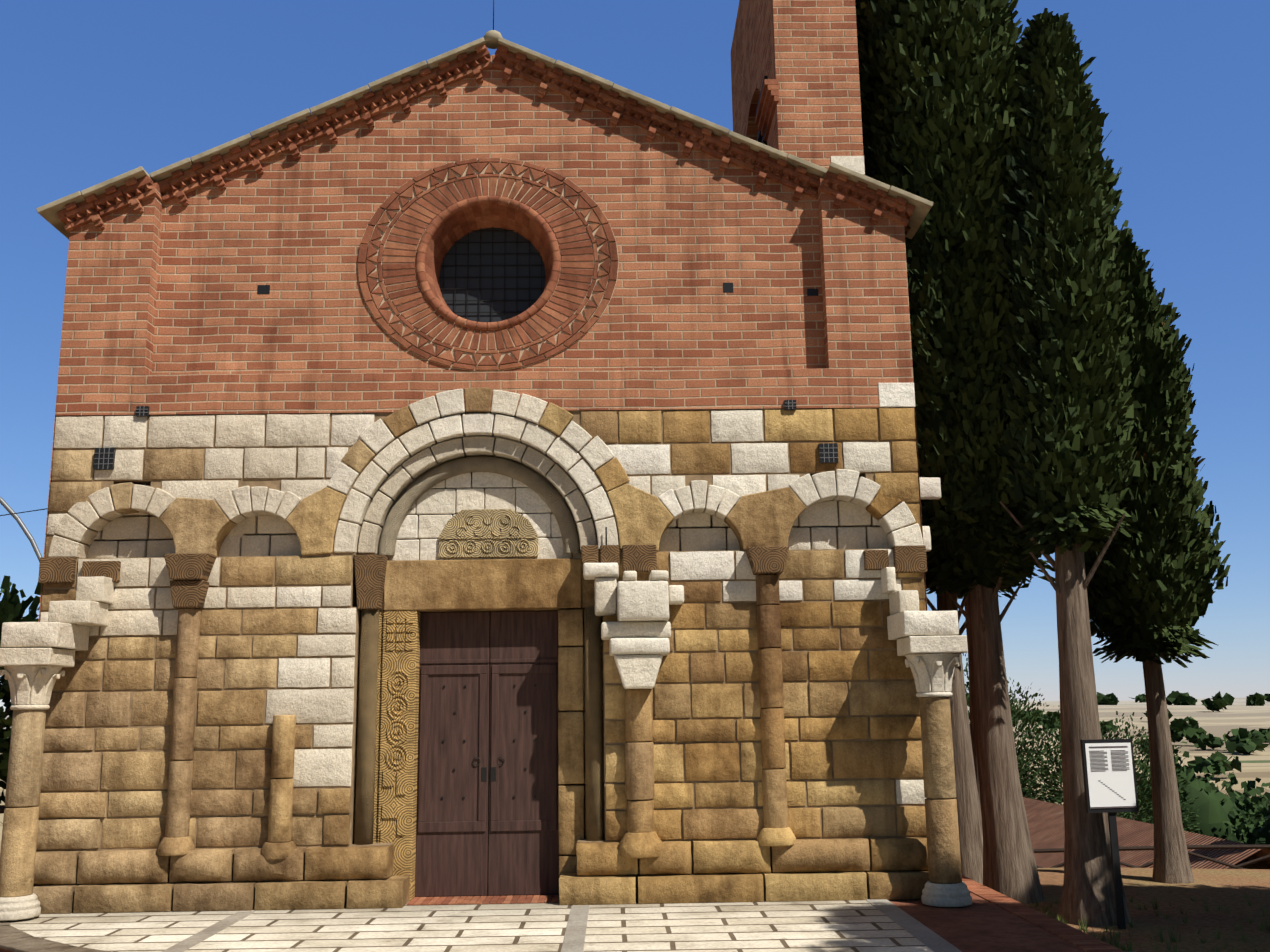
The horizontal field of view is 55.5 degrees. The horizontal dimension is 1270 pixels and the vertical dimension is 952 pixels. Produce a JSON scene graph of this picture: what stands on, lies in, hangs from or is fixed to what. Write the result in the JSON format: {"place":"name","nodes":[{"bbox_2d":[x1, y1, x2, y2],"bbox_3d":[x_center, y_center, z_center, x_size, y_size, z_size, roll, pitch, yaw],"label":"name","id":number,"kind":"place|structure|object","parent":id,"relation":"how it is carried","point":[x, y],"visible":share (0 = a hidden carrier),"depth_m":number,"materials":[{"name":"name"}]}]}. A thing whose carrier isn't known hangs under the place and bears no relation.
{"place":"outdoors","nodes":[
{"label":"outdoors","id":0,"kind":"place"},
{"bbox_2d":[10,897,933,951],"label":"paving","id":1,"kind":"structure","parent":0,"point":[824,926],"depth_m":10.08,"materials":[{"name":"beige stone"}]},
{"bbox_2d":[33,408,928,913],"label":"stone wall blocks","id":2,"kind":"structure","parent":1,"relation":"on","point":[845,866],"depth_m":11.75,"materials":[{"name":"beige stone"}]},
{"bbox_2d":[354,554,388,610],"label":"jamb capitals","id":3,"kind":"object","parent":2,"relation":"attached to","point":[370,572],"visible":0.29,"depth_m":11.99,"materials":[{"name":"brown stone"}]},
{"bbox_2d":[354,606,602,844],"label":"door jamb columns","id":4,"kind":"structure","parent":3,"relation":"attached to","point":[366,749],"depth_m":11.78,"materials":[{"name":"stone"}]},
{"bbox_2d":[48,388,940,611],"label":"stone arches","id":5,"kind":"structure","parent":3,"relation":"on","point":[420,576],"depth_m":12.23,"materials":[{"name":"white stone"}]},
{"bbox_2d":[378,456,579,555],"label":"arch molding","id":6,"kind":"structure","parent":5,"relation":"attached to","point":[543,488],"depth_m":12.38,"materials":[{"name":"beige stone"}]},
{"bbox_2d":[438,509,538,558],"bbox_3d":[-1.504,0.594,12.402,1.020,0.500,0.085,-1,-11,-1],"label":"carved lunette panel","id":7,"kind":"object","parent":5,"relation":"attached to","point":[521,522],"visible":0.77,"depth_m":12.36,"materials":[{"name":"beige stone"}]},
{"bbox_2d":[440,514,535,557],"bbox_3d":[-1.503,0.611,12.352,0.980,0.438,0.022,-1,-11,-1],"label":"relief carving","id":8,"kind":"object","parent":7,"relation":"attached to","point":[487,538],"visible":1,"depth_m":12.33},
{"bbox_2d":[373,611,420,901],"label":"door jambs","id":9,"kind":"structure","parent":2,"relation":"attached to","point":[391,661],"depth_m":11.91,"materials":[{"name":"brown stone"}]},
{"bbox_2d":[380,616,413,842],"bbox_3d":[-2.347,2.507,11.912,0.275,2.240,0.027,-1,-11,-1],"label":"relief carving","id":10,"kind":"object","parent":9,"relation":"attached to","point":[390,810],"visible":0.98,"depth_m":11.90},
{"bbox_2d":[421,610,566,896],"bbox_3d":[-1.468,2.755,12.227,1.600,2.850,0.100,-1,-11,-1],"label":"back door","id":11,"kind":"structure","parent":9,"relation":"attached to","point":[489,722],"depth_m":12.25,"materials":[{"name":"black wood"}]},
{"bbox_2d":[36,408,926,900],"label":"mortar joints","id":12,"kind":"object","parent":2,"relation":"attached to","point":[276,482],"visible":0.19,"depth_m":11.88,"materials":[{"name":"beige concrete"}]},
{"bbox_2d":[877,383,914,407],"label":"stone block","id":13,"kind":"structure","parent":12,"relation":"on","point":[896,395],"depth_m":12.42,"materials":[{"name":"stone"}]},
{"bbox_2d":[38,545,926,608],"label":"column capitals","id":14,"kind":"object","parent":2,"relation":"attached to","point":[189,574],"visible":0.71,"depth_m":11.91,"materials":[{"name":"brown stone"}]},
{"bbox_2d":[605,527,606,544],"bbox_3d":[-0.287,0.601,12.055,0.016,0.180,0.014,-1,-11,-1],"label":"iron rod","id":15,"kind":"object","parent":14,"relation":"on","point":[606,535],"visible":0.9,"depth_m":12.05,"materials":[{"name":"grey metal"}]},
{"bbox_2d":[55,178,913,414],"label":"brick wall","id":16,"kind":"structure","parent":2,"relation":"on","point":[103,336],"depth_m":12.43,"materials":[{"name":"red brick"}]},
{"bbox_2d":[94,283,837,469],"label":"putlog holes","id":17,"kind":"object","parent":16,"relation":"attached to","point":[265,289],"visible":0.71,"depth_m":12.27,"materials":[{"name":"black"}]},
{"bbox_2d":[94,400,837,468],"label":"wall vent grilles","id":18,"kind":"object","parent":17,"relation":"attached to","point":[143,412],"visible":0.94,"depth_m":12.24,"materials":[{"name":"grey metal"}]},
{"bbox_2d":[36,37,933,238],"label":"cornice slabs","id":19,"kind":"structure","parent":16,"relation":"attached to","point":[49,211],"depth_m":12.96,"materials":[{"name":"beige stone"}]},
{"bbox_2d":[483,30,502,48],"bbox_3d":[-1.569,-4.848,13.357,0.230,0.150,0.230,-1,-11,-1],"label":"roof finial","id":20,"kind":"object","parent":19,"relation":"on","point":[491,38],"visible":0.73,"depth_m":13.28,"materials":[{"name":"beige stone"}]},
{"bbox_2d":[57,45,914,233],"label":"cornice bricks","id":21,"kind":"object","parent":16,"relation":"attached to","point":[134,192],"visible":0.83,"depth_m":13.04,"materials":[{"name":"red brick"}]},
{"bbox_2d":[358,158,617,370],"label":"oculus bricks","id":22,"kind":"object","parent":16,"relation":"attached to","point":[457,225],"visible":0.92,"depth_m":12.87,"materials":[{"name":"red brick"}]},
{"bbox_2d":[357,158,618,370],"bbox_3d":[-1.562,-2.273,12.849,2.780,2.400,0.001,-1,-11,-1],"label":"oculus mortar","id":23,"kind":"object","parent":22,"relation":"attached to","point":[504,353],"visible":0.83,"depth_m":12.83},
{"bbox_2d":[439,228,545,322],"bbox_3d":[-1.569,-2.184,13.304,1.240,1.240,0.020,-1,-11,-1],"label":"window glass","id":24,"kind":"object","parent":22,"relation":"in","point":[498,271],"depth_m":13.30,"materials":[{"name":"black glass"}]},
{"bbox_2d":[439,228,545,321],"bbox_3d":[-1.569,-2.190,13.274,1.200,1.200,0.008,-1,-11,-1],"label":"window grille","id":25,"kind":"object","parent":22,"relation":"in","point":[492,265],"visible":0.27,"depth_m":13.28,"materials":[{"name":"black metal"}]},
{"bbox_2d":[152,54,825,374],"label":"brick wall","id":26,"kind":"structure","parent":16,"relation":"attached to","point":[694,230],"depth_m":12.88,"materials":[{"name":"red brick"}]},
{"bbox_2d":[415,611,558,896],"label":"door leaves","id":27,"kind":"object","parent":2,"relation":"in","point":[481,657],"visible":0.98,"depth_m":12.08,"materials":[{"name":"brown wood"}]},
{"bbox_2d":[441,684,535,798],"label":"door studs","id":28,"kind":"object","parent":27,"relation":"attached to","point":[484,774],"depth_m":12.04,"materials":[{"name":"black metal"}]},
{"bbox_2d":[558,609,604,877],"bbox_3d":[-0.513,2.734,12.042,0.498,2.787,0.300,-1,-11,-1],"label":"door jamb","id":29,"kind":"structure","parent":2,"relation":"attached to","point":[571,743],"depth_m":11.94,"materials":[{"name":"brown stone"}]},
{"bbox_2d":[407,895,558,904],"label":"threshold bricks","id":30,"kind":"object","parent":1,"relation":"on","point":[459,900],"visible":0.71,"depth_m":11.56,"materials":[{"name":"red brick"}]},
{"bbox_2d":[0,567,971,920],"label":"columns","id":31,"kind":"structure","parent":1,"relation":"on","point":[36,657],"depth_m":11.35,"materials":[{"name":"stone"}]},
{"bbox_2d":[583,563,683,688],"bbox_3d":[-0.007,1.447,11.714,0.990,1.220,0.493,-1,-11,-1],"label":"stone capital","id":32,"kind":"object","parent":31,"relation":"on","point":[637,634],"visible":1,"depth_m":11.54,"materials":[{"name":"stone"}]},
{"bbox_2d":[162,898,961,951],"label":"paving bands","id":33,"kind":"object","parent":1,"relation":"on","point":[574,936],"visible":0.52,"depth_m":9.94,"materials":[{"name":"stone"}]},
{"bbox_2d":[493,0,493,29],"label":"apex rod","id":34,"kind":"object","parent":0,"point":[493,14],"visible":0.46,"depth_m":13.41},
{"bbox_2d":[0,697,1269,951],"bbox_3d":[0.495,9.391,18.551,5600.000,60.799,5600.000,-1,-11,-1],"label":"ground","id":35,"kind":"structure","parent":0,"point":[1224,887],"depth_m":13.81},
{"bbox_2d":[0,575,40,823],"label":"bush","id":36,"kind":"object","parent":35,"relation":"on","point":[11,606],"depth_m":14.57,"materials":[{"name":"green plant"}]},
{"bbox_2d":[0,497,41,562],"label":"street lamp","id":37,"kind":"object","parent":35,"relation":"on","point":[9,509],"visible":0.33,"depth_m":20.03,"materials":[{"name":"grey metal"}]},
{"bbox_2d":[0,921,109,951],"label":"curb","id":38,"kind":"structure","parent":35,"relation":"on","point":[13,939],"depth_m":9.66,"materials":[{"name":"stone"}]},
{"bbox_2d":[90,257,879,783],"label":"church body","id":39,"kind":"structure","parent":35,"relation":"on","point":[484,489],"depth_m":13.05,"materials":[{"name":"stone"}]},
{"bbox_2d":[0,508,46,685],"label":"wires","id":40,"kind":"object","parent":39,"relation":"attached to","point":[18,513],"visible":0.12,"depth_m":14.20,"materials":[{"name":"black"}]},
{"bbox_2d":[38,180,926,621],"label":"brick wall returns","id":41,"kind":"object","parent":39,"relation":"on","point":[152,288],"visible":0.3,"depth_m":12.63,"materials":[{"name":"red brick"}]},
{"bbox_2d":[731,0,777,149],"bbox_3d":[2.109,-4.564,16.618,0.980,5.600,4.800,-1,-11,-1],"label":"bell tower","id":42,"kind":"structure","parent":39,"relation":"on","point":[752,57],"depth_m":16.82,"materials":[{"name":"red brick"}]},
{"bbox_2d":[904,226,910,235],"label":"church roof","id":43,"kind":"structure","parent":39,"relation":"on","point":[907,229],"depth_m":13.20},
{"bbox_2d":[0,805,1269,868],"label":"fence","id":44,"kind":"object","parent":35,"relation":"on","point":[1051,850],"visible":0.06,"depth_m":26.72,"materials":[{"name":"brown wood"}]},
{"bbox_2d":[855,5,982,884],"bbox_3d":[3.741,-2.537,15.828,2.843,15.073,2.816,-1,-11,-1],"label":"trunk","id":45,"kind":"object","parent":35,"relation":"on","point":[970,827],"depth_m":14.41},
{"bbox_2d":[855,0,1054,903],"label":"cypress","id":46,"kind":"object","parent":35,"relation":"on","point":[938,107],"depth_m":13.64,"materials":[{"name":"green plant"}]},
{"bbox_2d":[926,586,1006,807],"bbox_3d":[5.022,-0.666,18.505,2.450,12.794,2.445,-1,-11,-1],"label":"cypress","id":47,"kind":"object","parent":35,"relation":"on","point":[972,732],"depth_m":17.73,"materials":[{"name":"brown wood"}]},
{"bbox_2d":[962,652,1062,803],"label":"bush","id":48,"kind":"object","parent":35,"relation":"on","point":[1020,753],"visible":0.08,"depth_m":55.77,"materials":[{"name":"green plant"}]},
{"bbox_2d":[992,8,1141,926],"bbox_3d":[4.625,-0.490,12.879,1.580,9.900,1.590,-1,-11,-1],"label":"cypress","id":49,"kind":"object","parent":35,"relation":"on","point":[1069,402],"depth_m":12.59,"materials":[{"name":"green plant"}]},
{"bbox_2d":[1080,739,1138,928],"bbox_3d":[4.556,3.418,11.464,0.520,1.790,0.047,1,-11,-9],"label":"information sign","id":50,"kind":"object","parent":35,"relation":"on","point":[1116,868],"visible":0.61,"depth_m":11.47,"materials":[{"name":"grey metal"}]},
{"bbox_2d":[1085,743,1135,808],"bbox_3d":[4.552,2.866,11.546,0.470,0.605,0.009,1,-11,-9],"label":"sign panel","id":51,"kind":"object","parent":50,"relation":"attached to","point":[1121,783],"visible":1,"depth_m":11.54,"materials":[{"name":"white plastic"}]},
{"bbox_2d":[1089,746,1135,808],"bbox_3d":[4.553,2.880,11.540,0.470,0.575,0.005,1,-11,-9],"label":"sign text","id":52,"kind":"object","parent":51,"relation":"attached to","point":[1112,766],"visible":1,"depth_m":11.56},
{"bbox_2d":[1018,706,1201,832],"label":"bush","id":53,"kind":"object","parent":35,"relation":"on","point":[1141,784],"depth_m":56.61,"materials":[{"name":"green plant"}]},
{"bbox_2d":[966,691,1269,774],"bbox_3d":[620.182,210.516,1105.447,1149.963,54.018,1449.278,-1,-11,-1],"label":"hill trees","id":54,"kind":"object","parent":35,"relation":"on","point":[1243,740],"visible":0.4,"depth_m":647.73,"materials":[{"name":"green plant"}]},
{"bbox_2d":[1017,891,1269,951],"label":"grass tufts","id":55,"kind":"object","parent":35,"relation":"on","point":[1172,939],"visible":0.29,"depth_m":11.12,"materials":[{"name":"green plant"}]},
{"bbox_2d":[1023,797,1269,868],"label":"tiled roof","id":56,"kind":"structure","parent":35,"relation":"on","point":[1045,820],"depth_m":34.30,"materials":[{"name":"brown tile"}]},
{"bbox_2d":[1045,741,1269,849],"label":"bushes","id":57,"kind":"object","parent":35,"relation":"on","point":[1237,816],"visible":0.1,"depth_m":73.10,"materials":[{"name":"green plant"}]},
{"bbox_2d":[1084,229,1230,883],"bbox_3d":[6.356,0.789,15.151,1.938,8.214,2.073,-1,-11,-1],"label":"cypress","id":58,"kind":"object","parent":35,"relation":"on","point":[1149,589],"depth_m":14.64,"materials":[{"name":"green plant"}]},
{"bbox_2d":[0,0,1269,711],"label":"sky","id":59,"kind":"structure","parent":0,"point":[93,92],"materials":[{"name":"blue"}]},
{"bbox_2d":[756,76,767,144],"bbox_3d":[2.033,-4.420,16.487,0.900,0.910,3.200,-1,-11,-1],"label":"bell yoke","id":60,"kind":"object","parent":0,"point":[760,138],"visible":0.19,"depth_m":15.35,"materials":[{"name":"brown wood"}]},
{"bbox_2d":[773,0,863,170],"bbox_3d":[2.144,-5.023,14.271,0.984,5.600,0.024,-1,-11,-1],"label":"bell tower","id":61,"kind":"structure","parent":0,"point":[819,120],"depth_m":14.19,"materials":[{"name":"red brick"}]},
{"bbox_2d":[755,79,864,174],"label":"bell gable trim","id":62,"kind":"structure","parent":61,"relation":"attached to","point":[769,99],"depth_m":14.17,"materials":[{"name":"white stone"}]},
{"bbox_2d":[889,875,1123,951],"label":"brick path","id":63,"kind":"structure","parent":0,"point":[988,919],"depth_m":9.89,"materials":[{"name":"red brick"}]}
]}

